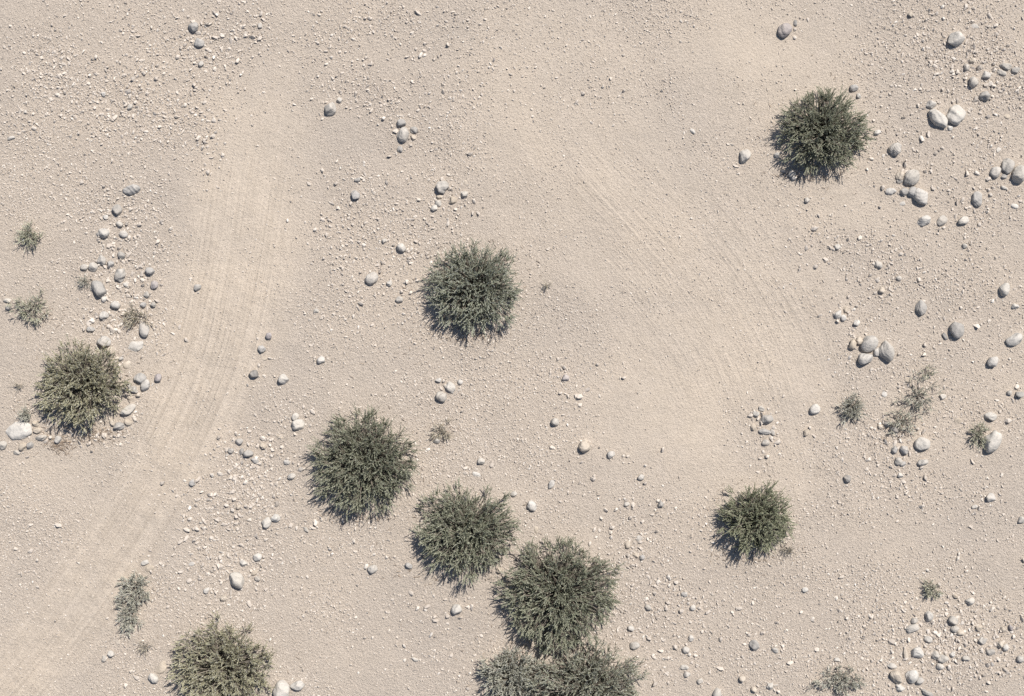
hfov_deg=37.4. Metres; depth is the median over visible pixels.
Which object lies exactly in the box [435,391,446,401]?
stone
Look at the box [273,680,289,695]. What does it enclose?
stone
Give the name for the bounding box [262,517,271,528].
stone
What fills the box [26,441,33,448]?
stone
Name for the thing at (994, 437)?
stone
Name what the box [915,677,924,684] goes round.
stone
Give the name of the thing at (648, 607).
stone
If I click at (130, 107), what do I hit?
stone
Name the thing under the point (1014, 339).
stone
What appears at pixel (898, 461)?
stone
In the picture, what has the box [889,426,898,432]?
stone
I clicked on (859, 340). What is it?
stone
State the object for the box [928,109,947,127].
stone
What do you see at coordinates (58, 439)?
stone
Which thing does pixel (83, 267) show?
stone
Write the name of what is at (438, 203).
stone
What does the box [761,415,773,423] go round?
stone
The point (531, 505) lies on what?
stone
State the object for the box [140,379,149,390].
stone
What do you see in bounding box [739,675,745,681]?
stone
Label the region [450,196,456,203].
stone
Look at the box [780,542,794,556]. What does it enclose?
dry tuft
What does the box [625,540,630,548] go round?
stone
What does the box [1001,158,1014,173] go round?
stone
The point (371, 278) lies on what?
stone
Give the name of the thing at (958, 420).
stone
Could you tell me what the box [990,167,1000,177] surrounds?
stone
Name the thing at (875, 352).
stone
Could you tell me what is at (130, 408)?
stone
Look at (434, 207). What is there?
stone
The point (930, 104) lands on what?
stone
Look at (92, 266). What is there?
stone
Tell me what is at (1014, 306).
stone
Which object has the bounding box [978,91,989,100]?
stone
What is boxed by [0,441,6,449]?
stone
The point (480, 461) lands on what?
stone
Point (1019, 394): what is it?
stone
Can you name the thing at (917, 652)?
stone
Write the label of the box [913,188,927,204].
stone
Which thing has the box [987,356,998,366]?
stone
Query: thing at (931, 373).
desert shrub
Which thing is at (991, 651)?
stone
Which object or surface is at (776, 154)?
stone
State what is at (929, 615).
stone
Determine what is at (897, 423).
desert shrub
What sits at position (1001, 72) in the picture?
stone
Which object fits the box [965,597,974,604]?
stone
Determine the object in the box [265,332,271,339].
stone
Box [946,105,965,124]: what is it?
stone
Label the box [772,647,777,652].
stone
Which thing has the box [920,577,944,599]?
desert shrub
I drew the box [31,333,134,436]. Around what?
desert bush
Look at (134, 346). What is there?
stone
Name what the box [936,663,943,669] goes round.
stone
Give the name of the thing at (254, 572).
stone
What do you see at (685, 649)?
stone
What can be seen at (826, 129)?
desert bush
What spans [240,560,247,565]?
stone
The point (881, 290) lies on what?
stone
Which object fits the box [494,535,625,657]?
desert bush
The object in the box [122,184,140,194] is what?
stone
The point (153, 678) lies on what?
stone
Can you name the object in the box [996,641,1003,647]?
stone
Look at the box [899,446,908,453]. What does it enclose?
stone
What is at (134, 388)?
stone
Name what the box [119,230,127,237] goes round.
stone
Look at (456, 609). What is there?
stone
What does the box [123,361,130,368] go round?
stone
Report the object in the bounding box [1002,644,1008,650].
stone
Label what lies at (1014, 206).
stone
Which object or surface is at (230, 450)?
stone
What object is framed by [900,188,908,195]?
stone
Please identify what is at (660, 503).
stone
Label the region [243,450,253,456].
stone
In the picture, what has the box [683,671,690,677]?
stone
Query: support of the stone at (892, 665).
on the ground
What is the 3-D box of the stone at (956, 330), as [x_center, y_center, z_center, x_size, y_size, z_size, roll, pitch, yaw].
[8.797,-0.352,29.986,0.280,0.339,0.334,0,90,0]
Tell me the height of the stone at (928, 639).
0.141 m
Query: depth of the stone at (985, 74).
29.91 m
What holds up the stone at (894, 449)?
on the ground
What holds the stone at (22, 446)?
on the ground
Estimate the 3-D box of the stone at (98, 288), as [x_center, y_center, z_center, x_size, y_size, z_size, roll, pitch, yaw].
[-8.159,-1.184,29.932,0.241,0.292,0.371,-40,90,0]
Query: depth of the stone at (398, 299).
29.93 m
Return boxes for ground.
[0,0,1023,695]
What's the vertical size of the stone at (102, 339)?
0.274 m
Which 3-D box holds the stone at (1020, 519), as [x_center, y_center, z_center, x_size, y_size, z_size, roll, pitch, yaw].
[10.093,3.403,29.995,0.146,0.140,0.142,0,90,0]
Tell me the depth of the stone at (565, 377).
29.93 m
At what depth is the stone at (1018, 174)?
29.82 m
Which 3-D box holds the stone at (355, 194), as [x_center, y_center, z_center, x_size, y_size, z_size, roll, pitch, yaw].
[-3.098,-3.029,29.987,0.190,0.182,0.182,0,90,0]
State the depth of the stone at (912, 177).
29.86 m
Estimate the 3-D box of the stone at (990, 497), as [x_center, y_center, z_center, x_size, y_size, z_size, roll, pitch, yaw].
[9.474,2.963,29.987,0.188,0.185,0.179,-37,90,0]
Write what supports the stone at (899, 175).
on the ground
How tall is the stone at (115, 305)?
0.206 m
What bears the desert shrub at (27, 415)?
on the ground
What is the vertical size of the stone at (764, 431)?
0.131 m
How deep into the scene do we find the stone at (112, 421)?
29.91 m
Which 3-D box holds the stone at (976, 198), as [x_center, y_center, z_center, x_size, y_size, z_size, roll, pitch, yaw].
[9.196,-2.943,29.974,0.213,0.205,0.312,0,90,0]
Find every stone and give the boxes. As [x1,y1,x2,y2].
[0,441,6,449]
[6,421,31,440]
[19,443,25,450]
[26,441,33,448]
[33,428,40,433]
[35,435,46,440]
[54,436,61,443]
[80,264,87,270]
[86,326,94,331]
[88,262,97,271]
[91,280,106,296]
[96,336,110,347]
[97,255,105,265]
[98,228,109,237]
[99,311,108,319]
[107,260,113,267]
[107,346,114,354]
[107,650,114,656]
[109,418,115,425]
[110,301,120,308]
[112,204,121,214]
[113,422,124,429]
[115,268,125,282]
[116,221,123,226]
[118,251,125,259]
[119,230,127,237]
[120,403,135,414]
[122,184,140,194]
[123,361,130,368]
[124,419,131,425]
[127,104,132,109]
[128,341,143,351]
[130,386,137,392]
[134,373,146,383]
[139,322,149,336]
[140,302,146,307]
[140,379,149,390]
[141,559,148,565]
[144,291,149,297]
[145,267,154,274]
[145,565,153,571]
[148,673,158,682]
[151,280,158,288]
[154,374,161,381]
[156,661,166,673]
[188,22,197,32]
[189,479,195,485]
[194,38,204,46]
[194,284,200,290]
[203,587,209,593]
[220,595,226,600]
[228,448,233,453]
[230,572,244,588]
[235,438,242,444]
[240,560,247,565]
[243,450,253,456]
[249,370,258,377]
[250,570,257,575]
[251,458,258,463]
[253,553,261,560]
[258,345,265,352]
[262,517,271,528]
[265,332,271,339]
[270,514,280,521]
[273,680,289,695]
[278,374,288,384]
[287,473,295,479]
[290,680,304,689]
[291,413,298,419]
[291,419,304,429]
[317,356,324,363]
[324,102,335,115]
[351,190,359,198]
[365,272,377,284]
[367,565,377,573]
[395,296,403,302]
[397,119,405,126]
[397,127,408,141]
[397,243,405,251]
[405,562,411,568]
[410,126,417,133]
[431,204,437,210]
[435,200,441,206]
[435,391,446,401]
[436,181,448,193]
[445,381,455,393]
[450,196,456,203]
[451,604,461,614]
[461,191,467,196]
[472,472,480,476]
[477,458,484,464]
[527,500,536,510]
[548,480,554,488]
[551,418,558,425]
[562,374,568,380]
[578,440,590,452]
[607,451,614,458]
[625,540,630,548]
[627,625,633,630]
[630,641,639,649]
[638,474,644,479]
[645,604,650,610]
[658,500,663,507]
[680,664,688,669]
[682,646,689,653]
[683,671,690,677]
[712,687,720,695]
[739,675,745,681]
[740,149,750,163]
[749,640,759,650]
[751,424,756,430]
[753,411,759,416]
[758,428,770,434]
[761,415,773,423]
[761,439,769,445]
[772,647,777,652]
[774,152,779,157]
[778,23,791,37]
[788,169,795,177]
[804,429,808,435]
[809,404,819,414]
[834,244,840,249]
[834,310,841,318]
[840,314,846,320]
[843,474,850,482]
[849,339,856,349]
[850,84,858,91]
[853,320,859,325]
[855,337,862,344]
[858,353,872,364]
[860,335,877,352]
[873,347,878,356]
[874,130,880,134]
[874,261,881,268]
[878,287,884,292]
[879,340,894,361]
[883,421,890,426]
[885,188,895,194]
[887,663,896,668]
[888,142,901,156]
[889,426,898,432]
[890,670,902,683]
[891,446,897,453]
[894,457,902,464]
[895,171,904,179]
[895,684,904,691]
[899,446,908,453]
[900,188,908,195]
[903,169,919,185]
[903,647,908,660]
[905,624,919,632]
[905,670,918,683]
[907,187,915,197]
[911,618,917,623]
[911,647,923,657]
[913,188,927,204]
[914,437,930,449]
[915,300,926,314]
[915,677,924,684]
[917,215,930,225]
[917,459,928,465]
[922,689,932,695]
[924,636,932,642]
[925,611,933,620]
[926,100,936,108]
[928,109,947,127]
[932,651,939,659]
[936,215,947,225]
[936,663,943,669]
[937,654,948,662]
[939,394,945,399]
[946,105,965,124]
[948,31,964,46]
[948,615,957,624]
[949,322,963,338]
[950,625,959,632]
[954,418,961,423]
[957,629,964,635]
[958,216,968,224]
[962,656,969,660]
[963,64,969,70]
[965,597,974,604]
[969,76,978,87]
[971,191,981,206]
[975,625,982,630]
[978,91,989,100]
[978,636,986,644]
[982,71,990,78]
[983,430,1001,452]
[984,412,996,420]
[986,493,995,502]
[986,648,995,654]
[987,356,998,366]
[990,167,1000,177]
[996,69,1006,75]
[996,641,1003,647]
[999,63,1011,69]
[999,283,1009,295]
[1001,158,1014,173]
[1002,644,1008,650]
[1006,333,1022,345]
[1011,67,1019,73]
[1011,203,1018,208]
[1011,303,1019,308]
[1012,165,1023,183]
[1016,392,1023,397]
[1016,656,1023,662]
[1018,516,1023,522]
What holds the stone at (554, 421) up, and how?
on the ground
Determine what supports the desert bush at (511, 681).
on the ground
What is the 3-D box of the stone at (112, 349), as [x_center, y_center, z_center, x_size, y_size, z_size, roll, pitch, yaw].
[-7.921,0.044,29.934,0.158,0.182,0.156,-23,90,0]
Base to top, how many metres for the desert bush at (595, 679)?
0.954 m
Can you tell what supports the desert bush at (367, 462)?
on the ground
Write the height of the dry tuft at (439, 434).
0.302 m
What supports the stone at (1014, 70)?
on the ground
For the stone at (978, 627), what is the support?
on the ground
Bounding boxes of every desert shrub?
[4,287,51,326]
[13,220,44,251]
[15,406,30,422]
[114,570,151,611]
[115,597,145,637]
[133,640,152,655]
[807,664,866,695]
[835,393,869,427]
[883,405,922,435]
[893,370,942,429]
[920,364,940,379]
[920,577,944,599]
[968,421,990,449]
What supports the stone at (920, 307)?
on the ground
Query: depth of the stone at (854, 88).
29.91 m
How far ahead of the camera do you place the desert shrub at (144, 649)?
29.87 m
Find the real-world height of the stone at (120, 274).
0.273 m
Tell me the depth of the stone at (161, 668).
29.93 m
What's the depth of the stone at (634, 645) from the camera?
29.91 m
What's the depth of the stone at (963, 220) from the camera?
29.91 m
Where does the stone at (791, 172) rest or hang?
on the ground
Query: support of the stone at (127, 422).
on the ground
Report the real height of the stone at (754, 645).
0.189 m
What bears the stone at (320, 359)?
on the ground
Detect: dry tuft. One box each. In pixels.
[75,273,89,287]
[122,301,153,328]
[428,416,452,441]
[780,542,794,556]
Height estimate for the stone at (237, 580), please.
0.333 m
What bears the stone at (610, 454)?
on the ground
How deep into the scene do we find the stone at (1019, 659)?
29.91 m
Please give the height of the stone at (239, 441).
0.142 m
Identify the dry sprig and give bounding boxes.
[541,280,552,291]
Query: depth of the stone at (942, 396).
29.97 m
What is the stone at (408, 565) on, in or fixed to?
on the ground
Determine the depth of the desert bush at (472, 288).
29.59 m
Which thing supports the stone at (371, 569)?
on the ground
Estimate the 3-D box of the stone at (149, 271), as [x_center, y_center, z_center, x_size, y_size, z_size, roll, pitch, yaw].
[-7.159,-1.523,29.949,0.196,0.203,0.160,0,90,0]
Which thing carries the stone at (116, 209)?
on the ground
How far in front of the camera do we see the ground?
30.00 m
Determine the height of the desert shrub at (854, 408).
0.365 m
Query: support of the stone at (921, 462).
on the ground
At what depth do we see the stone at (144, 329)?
29.88 m
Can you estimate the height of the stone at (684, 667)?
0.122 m
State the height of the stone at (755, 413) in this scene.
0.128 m
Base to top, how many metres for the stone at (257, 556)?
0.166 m
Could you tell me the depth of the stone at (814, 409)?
29.90 m
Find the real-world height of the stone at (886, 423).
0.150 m
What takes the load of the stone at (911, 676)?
on the ground
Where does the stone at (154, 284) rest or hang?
on the ground
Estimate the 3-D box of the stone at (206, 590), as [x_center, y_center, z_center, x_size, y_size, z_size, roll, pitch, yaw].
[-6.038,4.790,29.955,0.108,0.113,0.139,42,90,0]
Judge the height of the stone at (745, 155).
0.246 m
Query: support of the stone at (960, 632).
on the ground
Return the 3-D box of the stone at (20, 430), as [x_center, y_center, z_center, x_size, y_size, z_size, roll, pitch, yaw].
[-9.758,1.640,30.004,0.539,0.234,0.381,-24,90,0]
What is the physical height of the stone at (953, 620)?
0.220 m
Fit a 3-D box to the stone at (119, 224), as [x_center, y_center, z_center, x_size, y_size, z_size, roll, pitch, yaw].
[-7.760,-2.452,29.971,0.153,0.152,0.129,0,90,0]
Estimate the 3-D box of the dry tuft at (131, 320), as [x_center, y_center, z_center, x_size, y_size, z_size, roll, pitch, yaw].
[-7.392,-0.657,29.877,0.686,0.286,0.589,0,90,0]
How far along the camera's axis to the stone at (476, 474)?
29.96 m
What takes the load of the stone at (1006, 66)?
on the ground
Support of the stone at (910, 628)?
on the ground
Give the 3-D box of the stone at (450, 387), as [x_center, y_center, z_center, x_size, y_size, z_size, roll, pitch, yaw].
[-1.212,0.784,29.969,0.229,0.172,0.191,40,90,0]
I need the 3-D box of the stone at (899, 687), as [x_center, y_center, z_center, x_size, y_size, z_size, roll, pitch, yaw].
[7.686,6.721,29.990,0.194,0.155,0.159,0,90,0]
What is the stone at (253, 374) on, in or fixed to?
on the ground
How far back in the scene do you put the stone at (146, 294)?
29.93 m
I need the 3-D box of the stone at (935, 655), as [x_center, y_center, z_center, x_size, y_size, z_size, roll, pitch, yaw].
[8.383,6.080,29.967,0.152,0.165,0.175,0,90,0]
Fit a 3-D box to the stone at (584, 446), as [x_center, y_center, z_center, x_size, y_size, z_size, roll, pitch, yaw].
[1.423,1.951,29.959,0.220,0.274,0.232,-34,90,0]
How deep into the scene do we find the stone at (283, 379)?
29.90 m
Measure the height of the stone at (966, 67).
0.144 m
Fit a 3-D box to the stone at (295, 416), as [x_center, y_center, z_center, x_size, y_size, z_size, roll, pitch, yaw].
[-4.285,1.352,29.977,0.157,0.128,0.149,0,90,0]
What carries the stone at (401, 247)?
on the ground
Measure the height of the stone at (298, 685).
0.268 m
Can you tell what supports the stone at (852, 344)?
on the ground
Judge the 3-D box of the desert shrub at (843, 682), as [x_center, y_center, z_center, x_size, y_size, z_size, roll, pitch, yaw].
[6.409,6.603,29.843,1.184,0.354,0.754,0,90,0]
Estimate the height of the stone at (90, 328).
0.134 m
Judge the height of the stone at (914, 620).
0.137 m
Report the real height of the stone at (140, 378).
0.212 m
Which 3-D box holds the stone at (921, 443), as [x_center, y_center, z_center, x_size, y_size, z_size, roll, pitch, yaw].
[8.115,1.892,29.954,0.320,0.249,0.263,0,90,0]
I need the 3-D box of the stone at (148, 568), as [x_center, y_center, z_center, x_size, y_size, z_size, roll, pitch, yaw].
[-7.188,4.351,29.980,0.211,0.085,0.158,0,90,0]
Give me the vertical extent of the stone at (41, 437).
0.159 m
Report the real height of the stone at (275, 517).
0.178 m
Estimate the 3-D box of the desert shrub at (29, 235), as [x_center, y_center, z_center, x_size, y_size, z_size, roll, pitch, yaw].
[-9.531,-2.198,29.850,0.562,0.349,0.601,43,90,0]
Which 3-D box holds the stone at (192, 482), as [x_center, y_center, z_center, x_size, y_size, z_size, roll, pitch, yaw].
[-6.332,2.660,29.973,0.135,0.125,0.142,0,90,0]
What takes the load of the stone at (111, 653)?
on the ground
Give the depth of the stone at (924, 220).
29.90 m
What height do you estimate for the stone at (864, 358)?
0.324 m
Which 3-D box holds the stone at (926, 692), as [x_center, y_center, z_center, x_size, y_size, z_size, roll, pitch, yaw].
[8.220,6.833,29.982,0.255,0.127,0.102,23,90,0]
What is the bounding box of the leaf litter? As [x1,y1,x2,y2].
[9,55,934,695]
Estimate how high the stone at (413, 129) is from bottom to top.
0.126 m
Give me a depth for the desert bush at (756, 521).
29.59 m
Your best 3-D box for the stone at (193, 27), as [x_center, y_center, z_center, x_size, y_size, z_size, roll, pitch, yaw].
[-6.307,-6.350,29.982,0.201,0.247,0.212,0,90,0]
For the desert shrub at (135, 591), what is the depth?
29.86 m
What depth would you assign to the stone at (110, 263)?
29.90 m
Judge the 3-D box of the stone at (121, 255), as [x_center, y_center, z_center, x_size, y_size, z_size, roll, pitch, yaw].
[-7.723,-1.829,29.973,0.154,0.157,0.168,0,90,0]
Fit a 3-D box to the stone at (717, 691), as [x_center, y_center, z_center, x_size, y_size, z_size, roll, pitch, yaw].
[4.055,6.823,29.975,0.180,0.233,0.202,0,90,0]
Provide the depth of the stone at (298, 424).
29.90 m
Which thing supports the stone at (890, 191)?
on the ground
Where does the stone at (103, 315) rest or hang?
on the ground
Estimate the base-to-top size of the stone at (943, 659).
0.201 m
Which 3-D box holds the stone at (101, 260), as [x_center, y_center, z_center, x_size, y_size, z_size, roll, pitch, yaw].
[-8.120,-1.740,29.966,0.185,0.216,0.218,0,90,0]
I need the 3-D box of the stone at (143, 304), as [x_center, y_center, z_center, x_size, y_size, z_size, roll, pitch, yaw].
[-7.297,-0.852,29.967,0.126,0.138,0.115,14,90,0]
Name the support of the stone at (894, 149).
on the ground
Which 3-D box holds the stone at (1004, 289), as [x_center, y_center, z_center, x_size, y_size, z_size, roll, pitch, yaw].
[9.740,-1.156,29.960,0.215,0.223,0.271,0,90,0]
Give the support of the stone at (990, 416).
on the ground
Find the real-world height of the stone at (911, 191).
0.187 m
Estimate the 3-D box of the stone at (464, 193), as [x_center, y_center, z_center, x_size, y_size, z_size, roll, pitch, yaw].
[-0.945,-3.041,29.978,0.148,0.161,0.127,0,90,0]
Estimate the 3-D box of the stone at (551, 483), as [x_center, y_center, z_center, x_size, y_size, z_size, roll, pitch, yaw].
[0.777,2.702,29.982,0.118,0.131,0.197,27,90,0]
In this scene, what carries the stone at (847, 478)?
on the ground
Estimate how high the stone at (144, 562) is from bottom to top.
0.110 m
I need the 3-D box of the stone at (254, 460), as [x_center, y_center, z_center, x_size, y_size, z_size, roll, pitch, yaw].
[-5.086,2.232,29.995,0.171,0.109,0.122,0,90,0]
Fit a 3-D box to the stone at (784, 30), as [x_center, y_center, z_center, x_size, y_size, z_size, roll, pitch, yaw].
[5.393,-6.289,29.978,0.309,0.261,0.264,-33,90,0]
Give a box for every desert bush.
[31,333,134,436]
[166,611,277,695]
[306,403,424,522]
[408,478,523,586]
[419,237,522,338]
[476,646,550,695]
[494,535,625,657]
[516,634,650,695]
[716,479,797,560]
[775,85,876,174]
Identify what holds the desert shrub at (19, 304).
on the ground
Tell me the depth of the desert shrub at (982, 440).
29.91 m
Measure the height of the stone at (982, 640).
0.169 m
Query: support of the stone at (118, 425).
on the ground
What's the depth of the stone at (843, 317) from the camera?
29.94 m
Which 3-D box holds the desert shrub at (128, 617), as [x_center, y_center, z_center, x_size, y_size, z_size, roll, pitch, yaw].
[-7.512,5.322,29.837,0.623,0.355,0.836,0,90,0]
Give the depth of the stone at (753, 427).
29.94 m
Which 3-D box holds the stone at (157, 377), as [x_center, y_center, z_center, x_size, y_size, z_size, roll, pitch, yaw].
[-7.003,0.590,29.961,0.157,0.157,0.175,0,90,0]
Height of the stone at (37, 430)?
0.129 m
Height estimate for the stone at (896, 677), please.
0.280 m
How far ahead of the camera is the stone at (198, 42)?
29.94 m
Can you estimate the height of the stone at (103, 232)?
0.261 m
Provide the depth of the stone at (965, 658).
29.93 m
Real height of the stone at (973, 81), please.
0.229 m
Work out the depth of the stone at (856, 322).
29.95 m
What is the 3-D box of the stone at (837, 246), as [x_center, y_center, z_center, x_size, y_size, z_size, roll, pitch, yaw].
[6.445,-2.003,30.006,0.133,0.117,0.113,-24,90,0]
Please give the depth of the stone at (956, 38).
29.86 m
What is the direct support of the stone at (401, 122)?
on the ground
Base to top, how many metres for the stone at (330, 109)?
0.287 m
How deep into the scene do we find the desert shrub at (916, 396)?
29.89 m
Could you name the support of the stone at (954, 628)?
on the ground
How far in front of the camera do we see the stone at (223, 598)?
29.90 m
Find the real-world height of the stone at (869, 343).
0.365 m
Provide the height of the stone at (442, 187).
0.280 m
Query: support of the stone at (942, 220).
on the ground
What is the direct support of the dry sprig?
on the ground
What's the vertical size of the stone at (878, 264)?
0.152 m
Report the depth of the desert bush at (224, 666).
29.55 m
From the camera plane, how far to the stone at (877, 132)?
29.93 m
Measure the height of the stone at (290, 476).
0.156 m
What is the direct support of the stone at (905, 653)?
on the ground
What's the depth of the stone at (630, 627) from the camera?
29.92 m
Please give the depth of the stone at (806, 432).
29.93 m
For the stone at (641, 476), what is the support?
on the ground
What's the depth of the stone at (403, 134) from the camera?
29.91 m
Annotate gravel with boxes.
[0,0,1023,695]
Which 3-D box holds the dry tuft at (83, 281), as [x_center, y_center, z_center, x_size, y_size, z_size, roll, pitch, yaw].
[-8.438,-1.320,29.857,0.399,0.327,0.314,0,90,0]
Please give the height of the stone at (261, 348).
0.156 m
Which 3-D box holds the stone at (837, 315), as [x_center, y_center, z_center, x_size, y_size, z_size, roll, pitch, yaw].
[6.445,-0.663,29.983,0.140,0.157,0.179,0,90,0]
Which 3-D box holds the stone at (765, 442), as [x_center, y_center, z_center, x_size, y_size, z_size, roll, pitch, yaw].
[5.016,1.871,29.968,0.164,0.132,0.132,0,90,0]
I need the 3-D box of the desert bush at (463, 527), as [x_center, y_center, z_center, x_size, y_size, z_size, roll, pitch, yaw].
[-0.901,3.609,29.512,2.278,0.915,2.177,0,90,0]
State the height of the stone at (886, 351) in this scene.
0.338 m
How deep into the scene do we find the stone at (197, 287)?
29.92 m

